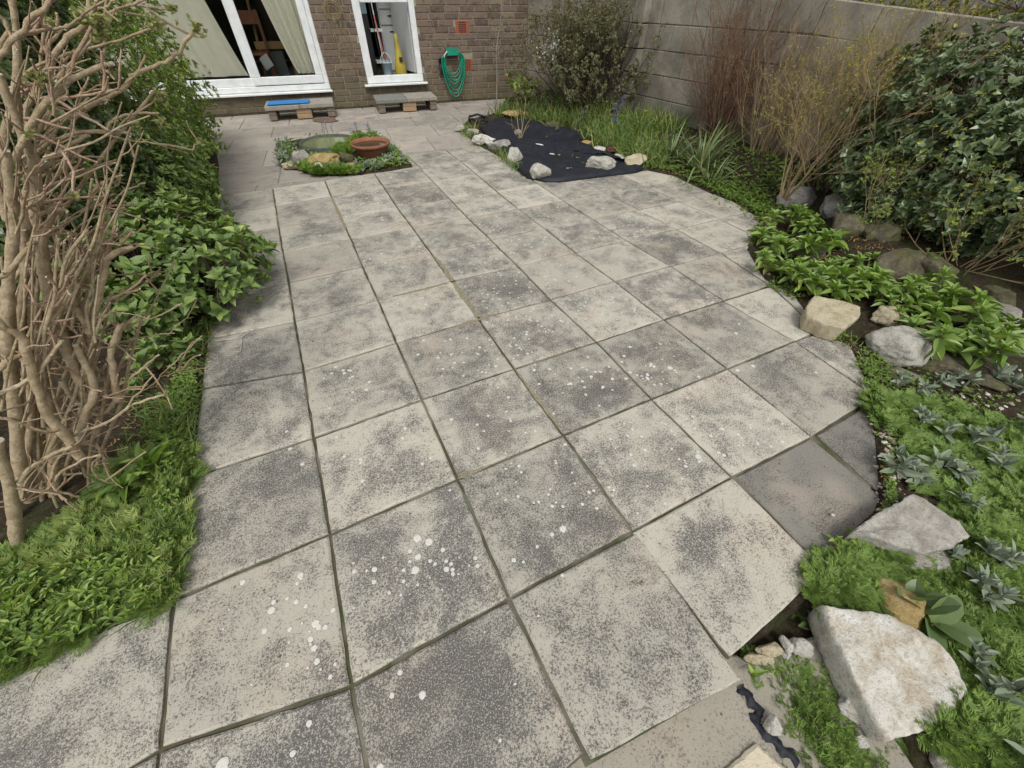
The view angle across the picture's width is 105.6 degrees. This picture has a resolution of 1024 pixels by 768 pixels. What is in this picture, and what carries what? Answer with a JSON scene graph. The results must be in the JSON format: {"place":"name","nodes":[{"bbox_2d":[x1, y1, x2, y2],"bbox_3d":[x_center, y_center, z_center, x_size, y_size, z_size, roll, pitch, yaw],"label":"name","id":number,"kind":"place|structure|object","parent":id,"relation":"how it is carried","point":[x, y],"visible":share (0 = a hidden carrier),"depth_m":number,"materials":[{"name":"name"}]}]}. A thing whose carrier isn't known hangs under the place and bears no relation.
{"place":"outdoors","nodes":[
{"label":"outdoors","id":0,"kind":"place"},
{"bbox_2d":[198,99,504,195],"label":"old paving","id":1,"kind":"structure","parent":0,"point":[243,168],"depth_m":5.07,"materials":[{"name":"grey concrete"}]},
{"bbox_2d":[0,0,226,188],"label":"privet hedge","id":2,"kind":"object","parent":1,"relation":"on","point":[190,111],"visible":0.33,"depth_m":3.20,"materials":[{"name":"green plant"}]},
{"bbox_2d":[264,97,335,120],"bbox_3d":[-3.065,-4.010,5.668,0.909,0.168,0.452,-14,47,-14],"label":"garden step","id":3,"kind":"object","parent":1,"relation":"on","point":[304,110],"visible":0.96,"depth_m":5.54,"materials":[{"name":"concrete"}]},
{"bbox_2d":[299,134,351,151],"bbox_3d":[-2.161,-2.829,4.594,0.660,0.080,0.660,-19,48,-18],"label":"pond tub","id":4,"kind":"object","parent":1,"relation":"on","point":[318,143],"visible":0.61,"depth_m":4.59,"materials":[{"name":"green liquid"}]},
{"bbox_2d":[373,92,436,112],"bbox_3d":[-1.655,-4.375,6.039,0.909,0.168,0.452,-14,47,-14],"label":"garden step","id":5,"kind":"object","parent":1,"relation":"on","point":[406,101],"visible":1,"depth_m":5.93,"materials":[{"name":"concrete"}]},
{"bbox_2d":[0,146,867,767],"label":"patio","id":6,"kind":"structure","parent":0,"point":[624,644],"depth_m":1.44,"materials":[{"name":"concrete"}]},
{"bbox_2d":[0,191,225,686],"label":"grass tufts","id":7,"kind":"object","parent":6,"relation":"on","point":[160,417],"visible":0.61,"depth_m":1.55,"materials":[{"name":"green plant"}]},
{"bbox_2d":[130,355,203,545],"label":"edge weeds","id":8,"kind":"object","parent":6,"relation":"on","point":[189,378],"visible":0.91,"depth_m":1.52,"materials":[{"name":"green plant"}]},
{"bbox_2d":[130,165,920,767],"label":"joint mortar","id":9,"kind":"object","parent":6,"relation":"on","point":[586,759],"visible":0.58,"depth_m":1.31,"materials":[{"name":"grey concrete"}]},
{"bbox_2d":[216,164,834,767],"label":"lichen","id":10,"kind":"object","parent":6,"relation":"on","point":[224,762],"visible":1,"depth_m":1.42},
{"bbox_2d":[670,170,899,515],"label":"edge creepers","id":11,"kind":"object","parent":6,"relation":"on","point":[892,494],"visible":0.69,"depth_m":1.79,"materials":[{"name":"green plant"}]},
{"bbox_2d":[0,89,1023,767],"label":"garden soil","id":12,"kind":"structure","parent":0,"point":[778,623],"depth_m":2.00,"materials":[{"name":"brown soil"}]},
{"bbox_2d":[0,530,167,671],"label":"chickweed patch","id":13,"kind":"object","parent":12,"relation":"on","point":[72,627],"visible":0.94,"depth_m":1.11,"materials":[{"name":"green plant"}]},
{"bbox_2d":[0,0,179,320],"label":"holly bush","id":14,"kind":"object","parent":12,"relation":"on","point":[60,8],"visible":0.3,"depth_m":2.01,"materials":[{"name":"green plant"}]},
{"bbox_2d":[0,441,200,679],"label":"tall mayweed","id":15,"kind":"object","parent":12,"relation":"on","point":[61,527],"visible":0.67,"depth_m":1.21,"materials":[{"name":"green plant"}]},
{"bbox_2d":[0,0,207,545],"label":"pruned shrub","id":16,"kind":"object","parent":12,"relation":"on","point":[27,335],"visible":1,"depth_m":0.93,"materials":[{"name":"brown plant"}]},
{"bbox_2d":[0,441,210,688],"bbox_3d":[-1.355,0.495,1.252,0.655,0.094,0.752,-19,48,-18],"label":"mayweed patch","id":17,"kind":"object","parent":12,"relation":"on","point":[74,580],"visible":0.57,"depth_m":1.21,"materials":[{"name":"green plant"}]},
{"bbox_2d":[0,130,229,314],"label":"bushy shrub","id":18,"kind":"object","parent":12,"relation":"on","point":[187,179],"visible":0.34,"depth_m":2.47,"materials":[{"name":"green plant"}]},
{"bbox_2d":[83,457,149,504],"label":"leafy plant","id":19,"kind":"object","parent":12,"relation":"on","point":[117,492],"visible":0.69,"depth_m":1.33,"materials":[{"name":"green plant"}]},
{"bbox_2d":[15,189,279,343],"bbox_3d":[-1.793,-0.628,2.071,0.888,0.574,1.164,2,45,1],"label":"broad leaved shrub","id":20,"kind":"object","parent":12,"relation":"on","point":[197,246],"visible":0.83,"depth_m":1.96,"materials":[{"name":"green plant"}]},
{"bbox_2d":[112,436,182,491],"bbox_3d":[-1.317,0.267,1.411,0.142,0.130,0.261,-2,45,-2],"label":"leafy plant","id":21,"kind":"object","parent":12,"relation":"on","point":[152,454],"visible":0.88,"depth_m":1.39,"materials":[{"name":"green plant"}]},
{"bbox_2d":[122,338,184,373],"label":"leafy plant","id":22,"kind":"object","parent":12,"relation":"on","point":[151,350],"visible":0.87,"depth_m":1.77,"materials":[{"name":"green plant"}]},
{"bbox_2d":[164,332,202,363],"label":"leafy plant","id":23,"kind":"object","parent":12,"relation":"on","point":[187,340],"visible":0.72,"depth_m":1.84,"materials":[{"name":"green plant"}]},
{"bbox_2d":[158,291,216,600],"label":"edge grass","id":24,"kind":"structure","parent":12,"relation":"on","point":[207,352],"depth_m":1.80,"materials":[{"name":"green plant"}]},
{"bbox_2d":[0,0,527,115],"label":"brick house","id":25,"kind":"structure","parent":12,"relation":"on","point":[463,27],"depth_m":5.97,"materials":[{"name":"brown brick"}]},
{"bbox_2d":[71,0,248,79],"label":"curtain","id":26,"kind":"object","parent":25,"relation":"hanging from","point":[212,51],"visible":0.4,"depth_m":5.29,"materials":[{"name":"fabric"}]},
{"bbox_2d":[83,0,330,98],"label":"patio door","id":27,"kind":"structure","parent":25,"relation":"in","point":[254,84],"depth_m":5.59,"materials":[{"name":"white plastic"}]},
{"bbox_2d":[237,9,277,75],"bbox_3d":[-3.883,-5.074,5.856,0.360,0.811,0.388,-14,47,-14],"label":"wooden chair","id":28,"kind":"object","parent":25,"relation":"on","point":[248,17],"visible":0.46,"depth_m":5.79,"materials":[{"name":"red wood"}]},
{"bbox_2d":[246,0,297,76],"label":"wooden chair","id":29,"kind":"object","parent":25,"relation":"on","point":[279,62],"visible":0.55,"depth_m":6.20,"materials":[{"name":"brown wood"}]},
{"bbox_2d":[261,0,320,73],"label":"curtain","id":30,"kind":"object","parent":25,"relation":"hanging from","point":[283,15],"visible":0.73,"depth_m":5.51,"materials":[{"name":"fabric"}]},
{"bbox_2d":[351,0,423,83],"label":"side door","id":31,"kind":"structure","parent":25,"relation":"in","point":[399,10],"depth_m":5.98,"materials":[{"name":"white plastic"}]},
{"bbox_2d":[373,3,415,72],"bbox_3d":[-1.974,-6.134,6.506,0.550,1.400,0.535,-14,47,-14],"label":"kitchen cabinet","id":32,"kind":"object","parent":25,"relation":"on","point":[382,11],"visible":0.47,"depth_m":6.42,"materials":[{"name":"paint"}]},
{"bbox_2d":[441,48,464,96],"bbox_3d":[-0.938,-5.021,6.290,0.383,0.616,0.101,-14,47,-14],"label":"garden hose","id":33,"kind":"object","parent":25,"relation":"hanging from","point":[451,51],"visible":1,"depth_m":6.24,"materials":[{"name":"green plastic"}]},
{"bbox_2d":[284,148,361,175],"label":"plants","id":34,"kind":"object","parent":12,"relation":"on","point":[334,168],"visible":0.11,"depth_m":3.86,"materials":[{"name":"green plant"}]},
{"bbox_2d":[271,128,409,171],"bbox_3d":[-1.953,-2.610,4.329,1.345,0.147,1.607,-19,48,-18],"label":"plants","id":35,"kind":"object","parent":12,"relation":"on","point":[288,158],"visible":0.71,"depth_m":4.12,"materials":[{"name":"green plant"}]},
{"bbox_2d":[350,137,389,159],"bbox_3d":[-1.516,-2.522,4.200,0.414,0.168,0.414,-19,48,-18],"label":"terracotta bowl","id":36,"kind":"object","parent":12,"relation":"on","point":[367,147],"visible":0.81,"depth_m":4.14,"materials":[{"name":"ceramic"}]},
{"bbox_2d":[479,117,643,182],"bbox_3d":[0.302,-2.860,4.590,1.280,0.104,2.550,-19,48,-18],"label":"pond liner","id":37,"kind":"object","parent":12,"relation":"on","point":[565,143],"visible":0.92,"depth_m":4.36,"materials":[{"name":"black plastic"}]},
{"bbox_2d":[501,0,667,136],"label":"twiggy shrub","id":38,"kind":"object","parent":12,"relation":"on","point":[587,50],"visible":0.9,"depth_m":4.90,"materials":[{"name":"green plant"}]},
{"bbox_2d":[486,83,698,169],"bbox_3d":[1.334,-3.730,5.278,2.427,0.490,3.677,-27,51,-25],"label":"bulb foliage","id":39,"kind":"object","parent":12,"relation":"on","point":[636,140],"visible":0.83,"depth_m":4.61,"materials":[{"name":"green plant"}]},
{"bbox_2d":[639,115,700,163],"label":"strap leaved plant","id":40,"kind":"object","parent":12,"relation":"on","point":[672,153],"visible":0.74,"depth_m":4.04,"materials":[{"name":"green plant"}]},
{"bbox_2d":[546,126,813,222],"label":"weeds","id":41,"kind":"object","parent":12,"relation":"on","point":[738,195],"visible":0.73,"depth_m":3.56,"materials":[{"name":"green plant"}]},
{"bbox_2d":[662,108,752,185],"bbox_3d":[1.946,-2.279,3.899,0.908,0.833,1.012,-19,48,-18],"label":"strap leaved plant","id":42,"kind":"object","parent":12,"relation":"on","point":[701,156],"visible":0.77,"depth_m":3.86,"materials":[{"name":"green plant"}]},
{"bbox_2d":[659,0,833,142],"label":"red stemmed shrub","id":43,"kind":"object","parent":12,"relation":"on","point":[719,81],"visible":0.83,"depth_m":3.80,"materials":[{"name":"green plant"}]},
{"bbox_2d":[747,209,785,245],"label":"leafy plant","id":44,"kind":"object","parent":12,"relation":"on","point":[763,231],"visible":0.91,"depth_m":2.78,"materials":[{"name":"green plant"}]},
{"bbox_2d":[753,249,787,276],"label":"leafy plant","id":45,"kind":"object","parent":12,"relation":"on","point":[770,261],"visible":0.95,"depth_m":2.46,"materials":[{"name":"green plant"}]},
{"bbox_2d":[526,0,1023,213],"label":"block wall","id":46,"kind":"structure","parent":12,"relation":"on","point":[652,15],"depth_m":3.98,"materials":[{"name":"grey concrete"}]},
{"bbox_2d":[759,230,795,258],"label":"leafy plant","id":47,"kind":"object","parent":12,"relation":"on","point":[776,238],"visible":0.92,"depth_m":2.57,"materials":[{"name":"green plant"}]},
{"bbox_2d":[775,186,816,208],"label":"garden rock","id":48,"kind":"object","parent":12,"relation":"on","point":[802,195],"visible":0.55,"depth_m":3.16,"materials":[{"name":"grey stone"}]},
{"bbox_2d":[781,204,814,235],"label":"leafy plant","id":49,"kind":"object","parent":12,"relation":"on","point":[799,208],"visible":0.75,"depth_m":2.85,"materials":[{"name":"green plant"}]},
{"bbox_2d":[776,256,826,288],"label":"leafy plant","id":50,"kind":"object","parent":12,"relation":"on","point":[795,267],"visible":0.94,"depth_m":2.32,"materials":[{"name":"green plant"}]},
{"bbox_2d":[731,1,883,158],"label":"straw stem clump","id":51,"kind":"object","parent":12,"relation":"on","point":[769,132],"visible":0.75,"depth_m":3.53,"materials":[{"name":"beige plant"}]},
{"bbox_2d":[790,210,828,235],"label":"leafy plant","id":52,"kind":"object","parent":12,"relation":"on","point":[810,219],"visible":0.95,"depth_m":2.79,"materials":[{"name":"green plant"}]},
{"bbox_2d":[739,644,890,767],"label":"mayweed strip","id":53,"kind":"object","parent":12,"relation":"on","point":[824,711],"visible":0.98,"depth_m":1.02,"materials":[{"name":"green plant"}]},
{"bbox_2d":[786,263,851,303],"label":"leafy plant","id":54,"kind":"object","parent":12,"relation":"on","point":[813,282],"visible":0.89,"depth_m":2.25,"materials":[{"name":"green plant"}]},
{"bbox_2d":[787,228,850,259],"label":"leafy plant","id":55,"kind":"object","parent":12,"relation":"on","point":[832,238],"visible":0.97,"depth_m":2.46,"materials":[{"name":"green plant"}]},
{"bbox_2d":[799,296,859,340],"bbox_3d":[1.693,-0.353,2.085,0.235,0.118,0.259,32,53,28],"label":"cream block","id":56,"kind":"object","parent":12,"relation":"on","point":[826,318],"depth_m":2.05,"materials":[{"name":"stone"}]},
{"bbox_2d":[776,70,888,199],"bbox_3d":[2.131,-1.685,2.738,0.530,0.792,0.965,7,45,6],"label":"bare twig shrub","id":57,"kind":"object","parent":12,"relation":"on","point":[786,193],"visible":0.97,"depth_m":2.81,"materials":[{"name":"beige plant"}]},
{"bbox_2d":[819,194,855,219],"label":"garden rock","id":58,"kind":"object","parent":12,"relation":"on","point":[828,210],"visible":0.66,"depth_m":2.89,"materials":[{"name":"grey stone"}]},
{"bbox_2d":[818,251,869,272],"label":"leafy plant","id":59,"kind":"object","parent":12,"relation":"on","point":[839,260],"visible":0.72,"depth_m":2.40,"materials":[{"name":"green plant"}]},
{"bbox_2d":[832,213,869,238],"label":"garden rock","id":60,"kind":"object","parent":12,"relation":"on","point":[852,224],"visible":0.44,"depth_m":2.60,"materials":[{"name":"stone"}]},
{"bbox_2d":[820,262,893,300],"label":"leafy plant","id":61,"kind":"object","parent":12,"relation":"on","point":[853,278],"visible":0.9,"depth_m":2.17,"materials":[{"name":"green plant"}]},
{"bbox_2d":[863,219,901,241],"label":"garden rock","id":62,"kind":"object","parent":12,"relation":"on","point":[883,232],"visible":0.81,"depth_m":2.48,"materials":[{"name":"stone"}]},
{"bbox_2d":[807,605,966,741],"bbox_3d":[1.028,0.776,1.041,0.307,0.115,0.288,4,45,3],"label":"flat stone","id":63,"kind":"object","parent":12,"relation":"on","point":[892,677],"visible":1,"depth_m":1.02,"materials":[{"name":"grey stone"}]},
{"bbox_2d":[754,0,1023,192],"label":"arching twig shrub","id":64,"kind":"object","parent":12,"relation":"on","point":[857,76],"visible":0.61,"depth_m":2.78,"materials":[{"name":"beige plant"}]},
{"bbox_2d":[870,305,908,326],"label":"garden rock","id":65,"kind":"object","parent":12,"relation":"on","point":[885,316],"visible":0.8,"depth_m":2.10,"materials":[{"name":"beige stone"}]},
{"bbox_2d":[864,283,922,314],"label":"leafy plant","id":66,"kind":"object","parent":12,"relation":"on","point":[893,299],"visible":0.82,"depth_m":2.13,"materials":[{"name":"green plant"}]},
{"bbox_2d":[871,248,927,280],"bbox_3d":[2.350,-0.688,2.357,0.320,0.232,0.264,20,48,19],"label":"garden rock","id":67,"kind":"object","parent":12,"relation":"on","point":[901,262],"visible":0.37,"depth_m":2.29,"materials":[{"name":"stone"}]},
{"bbox_2d":[865,325,934,366],"bbox_3d":[1.959,-0.200,1.955,0.254,0.149,0.252,-19,48,-18],"label":"garden rock","id":68,"kind":"object","parent":12,"relation":"on","point":[904,346],"visible":0.88,"depth_m":1.90,"materials":[{"name":"grey stone"}]},
{"bbox_2d":[875,576,926,630],"bbox_3d":[1.163,0.652,1.173,0.133,0.086,0.186,8,46,8],"label":"garden rock","id":69,"kind":"object","parent":12,"relation":"on","point":[904,610],"visible":0.59,"depth_m":1.13,"materials":[{"name":"stone"}]},
{"bbox_2d":[877,443,928,478],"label":"silver leaved plant","id":70,"kind":"object","parent":12,"relation":"on","point":[903,471],"visible":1,"depth_m":1.44,"materials":[{"name":"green plant"}]},
{"bbox_2d":[843,494,969,556],"bbox_3d":[1.291,0.506,1.281,0.378,0.108,0.183,-19,48,-18],"label":"grey slab stone","id":71,"kind":"object","parent":12,"relation":"on","point":[913,524],"visible":0.95,"depth_m":1.27,"materials":[{"name":"grey stone"}]},
{"bbox_2d":[790,385,1023,634],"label":"mayweed strip","id":72,"kind":"object","parent":12,"relation":"on","point":[815,591],"visible":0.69,"depth_m":1.25,"materials":[{"name":"green plant"}]},
{"bbox_2d":[961,563,1023,611],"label":"silver leaved plant","id":73,"kind":"object","parent":72,"relation":"on","point":[993,598],"visible":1,"depth_m":1.15,"materials":[{"name":"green plant"}]},
{"bbox_2d":[855,139,964,233],"bbox_3d":[2.379,-1.213,2.450,0.601,0.535,0.528,-19,48,-18],"label":"fine leaved shrub","id":74,"kind":"object","parent":12,"relation":"on","point":[893,169],"visible":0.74,"depth_m":2.40,"materials":[{"name":"green plant"}]},
{"bbox_2d":[804,386,1023,767],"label":"mayweed patch","id":75,"kind":"object","parent":12,"relation":"on","point":[980,701],"visible":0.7,"depth_m":1.19,"materials":[{"name":"green plant"}]},
{"bbox_2d":[918,445,967,478],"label":"silver leaved plant","id":76,"kind":"object","parent":75,"relation":"on","point":[941,458],"visible":0.99,"depth_m":1.48,"materials":[{"name":"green plant"}]},
{"bbox_2d":[965,423,1005,443],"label":"silver leaved plant","id":77,"kind":"object","parent":75,"relation":"on","point":[977,435],"visible":1,"depth_m":1.56,"materials":[{"name":"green plant"}]},
{"bbox_2d":[975,536,1023,569],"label":"silver leaved plant","id":78,"kind":"object","parent":75,"relation":"on","point":[996,550],"visible":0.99,"depth_m":1.23,"materials":[{"name":"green plant"}]},
{"bbox_2d":[886,273,943,307],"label":"leafy plant","id":79,"kind":"object","parent":12,"relation":"on","point":[911,285],"visible":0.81,"depth_m":2.12,"materials":[{"name":"green plant"}]},
{"bbox_2d":[816,12,1023,259],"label":"dark evergreen bush","id":80,"kind":"object","parent":12,"relation":"on","point":[993,121],"visible":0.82,"depth_m":2.33,"materials":[{"name":"green plant"}]},
{"bbox_2d":[900,550,952,572],"bbox_3d":[1.314,0.567,1.278,0.285,0.060,0.135,-9,46,-9],"label":"garden rock","id":81,"kind":"object","parent":12,"relation":"on","point":[923,559],"visible":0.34,"depth_m":1.24,"materials":[{"name":"stone"}]},
{"bbox_2d":[915,302,955,329],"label":"leafy plant","id":82,"kind":"object","parent":12,"relation":"on","point":[930,312],"visible":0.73,"depth_m":2.02,"materials":[{"name":"green plant"}]},
{"bbox_2d":[915,265,960,312],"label":"leafy plant","id":83,"kind":"object","parent":12,"relation":"on","point":[945,270],"visible":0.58,"depth_m":2.12,"materials":[{"name":"green plant"}]},
{"bbox_2d":[856,331,1023,756],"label":"creeping weeds","id":84,"kind":"object","parent":12,"relation":"on","point":[876,364],"visible":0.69,"depth_m":1.81,"materials":[{"name":"green plant"}]},
{"bbox_2d":[920,253,959,286],"bbox_3d":[2.470,-0.651,2.293,0.185,0.200,0.204,-19,48,-18],"label":"garden rock","id":85,"kind":"object","parent":12,"relation":"on","point":[930,263],"visible":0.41,"depth_m":2.23,"materials":[{"name":"stone"}]},
{"bbox_2d":[897,579,983,648],"bbox_3d":[1.199,0.664,1.103,0.168,0.119,0.193,-19,48,-18],"label":"leafy plant","id":86,"kind":"object","parent":12,"relation":"on","point":[945,613],"visible":0.7,"depth_m":1.10,"materials":[{"name":"green plant"}]},
{"bbox_2d":[917,324,974,366],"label":"leafy plant","id":87,"kind":"object","parent":12,"relation":"on","point":[948,339],"visible":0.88,"depth_m":1.85,"materials":[{"name":"green plant"}]},
{"bbox_2d":[919,352,973,376],"bbox_3d":[2.178,-0.083,1.931,0.316,0.087,0.170,-6,45,-7],"label":"garden rock","id":88,"kind":"object","parent":12,"relation":"on","point":[950,362],"visible":0.62,"depth_m":1.90,"materials":[{"name":"stone"}]},
{"bbox_2d":[870,369,1023,510],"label":"gravel","id":89,"kind":"structure","parent":12,"relation":"on","point":[894,439],"depth_m":1.58,"materials":[{"name":"grey gravel"}]},
{"bbox_2d":[889,155,1023,283],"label":"fine leaved shrub","id":90,"kind":"object","parent":12,"relation":"on","point":[963,234],"visible":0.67,"depth_m":2.15,"materials":[{"name":"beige plant"}]},
{"bbox_2d":[932,280,1003,328],"bbox_3d":[2.411,-0.392,2.056,0.292,0.221,0.369,-8,46,-8],"label":"leafy plant","id":91,"kind":"object","parent":12,"relation":"on","point":[981,307],"visible":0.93,"depth_m":2.02,"materials":[{"name":"green plant"}]},
{"bbox_2d":[958,636,999,679],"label":"silver leaved plant","id":92,"kind":"object","parent":12,"relation":"on","point":[982,650],"visible":0.99,"depth_m":1.05,"materials":[{"name":"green plant"}]},
{"bbox_2d":[964,365,1008,391],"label":"garden rock","id":93,"kind":"object","parent":12,"relation":"on","point":[991,381],"visible":0.66,"depth_m":1.81,"materials":[{"name":"stone"}]},
{"bbox_2d":[953,325,1023,374],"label":"leafy plant","id":94,"kind":"object","parent":12,"relation":"on","point":[988,343],"visible":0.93,"depth_m":1.84,"materials":[{"name":"green plant"}]},
{"bbox_2d":[978,285,1016,306],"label":"garden rock","id":95,"kind":"object","parent":12,"relation":"on","point":[1002,295],"visible":0.41,"depth_m":2.20,"materials":[{"name":"stone"}]},
{"bbox_2d":[973,658,1023,705],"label":"silver leaved plant","id":96,"kind":"object","parent":12,"relation":"on","point":[1003,687],"visible":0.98,"depth_m":0.98,"materials":[{"name":"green plant"}]},
{"bbox_2d":[977,443,1023,471],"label":"silver leaved plant","id":97,"kind":"object","parent":12,"relation":"on","point":[998,459],"visible":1,"depth_m":1.49,"materials":[{"name":"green plant"}]},
{"bbox_2d":[255,4,1023,62],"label":"ground","id":98,"kind":"structure","parent":0,"point":[1005,10],"depth_m":58.71,"materials":[{"name":"soil"}]},
{"bbox_2d":[851,0,1023,21],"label":"neighbour hedge","id":99,"kind":"object","parent":98,"relation":"on","point":[996,9],"visible":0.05,"depth_m":3.11,"materials":[{"name":"green plant"}]},
{"bbox_2d":[570,636,912,767],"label":"grey paving","id":100,"kind":"structure","parent":0,"point":[719,729],"depth_m":1.00,"materials":[{"name":"beige concrete"}]},
{"bbox_2d":[727,744,783,767],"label":"cream lower paving","id":101,"kind":"structure","parent":100,"relation":"on","point":[755,756],"depth_m":0.96,"materials":[{"name":"beige concrete"}]},
{"bbox_2d":[736,685,799,767],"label":"torn sheet edge","id":102,"kind":"object","parent":100,"relation":"on","point":[756,716],"visible":1,"depth_m":1.00,"materials":[{"name":"black plastic"}]},
{"bbox_2d":[737,409,878,556],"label":"dark paving","id":103,"kind":"structure","parent":0,"point":[801,493],"depth_m":1.46,"materials":[{"name":"grey concrete"}]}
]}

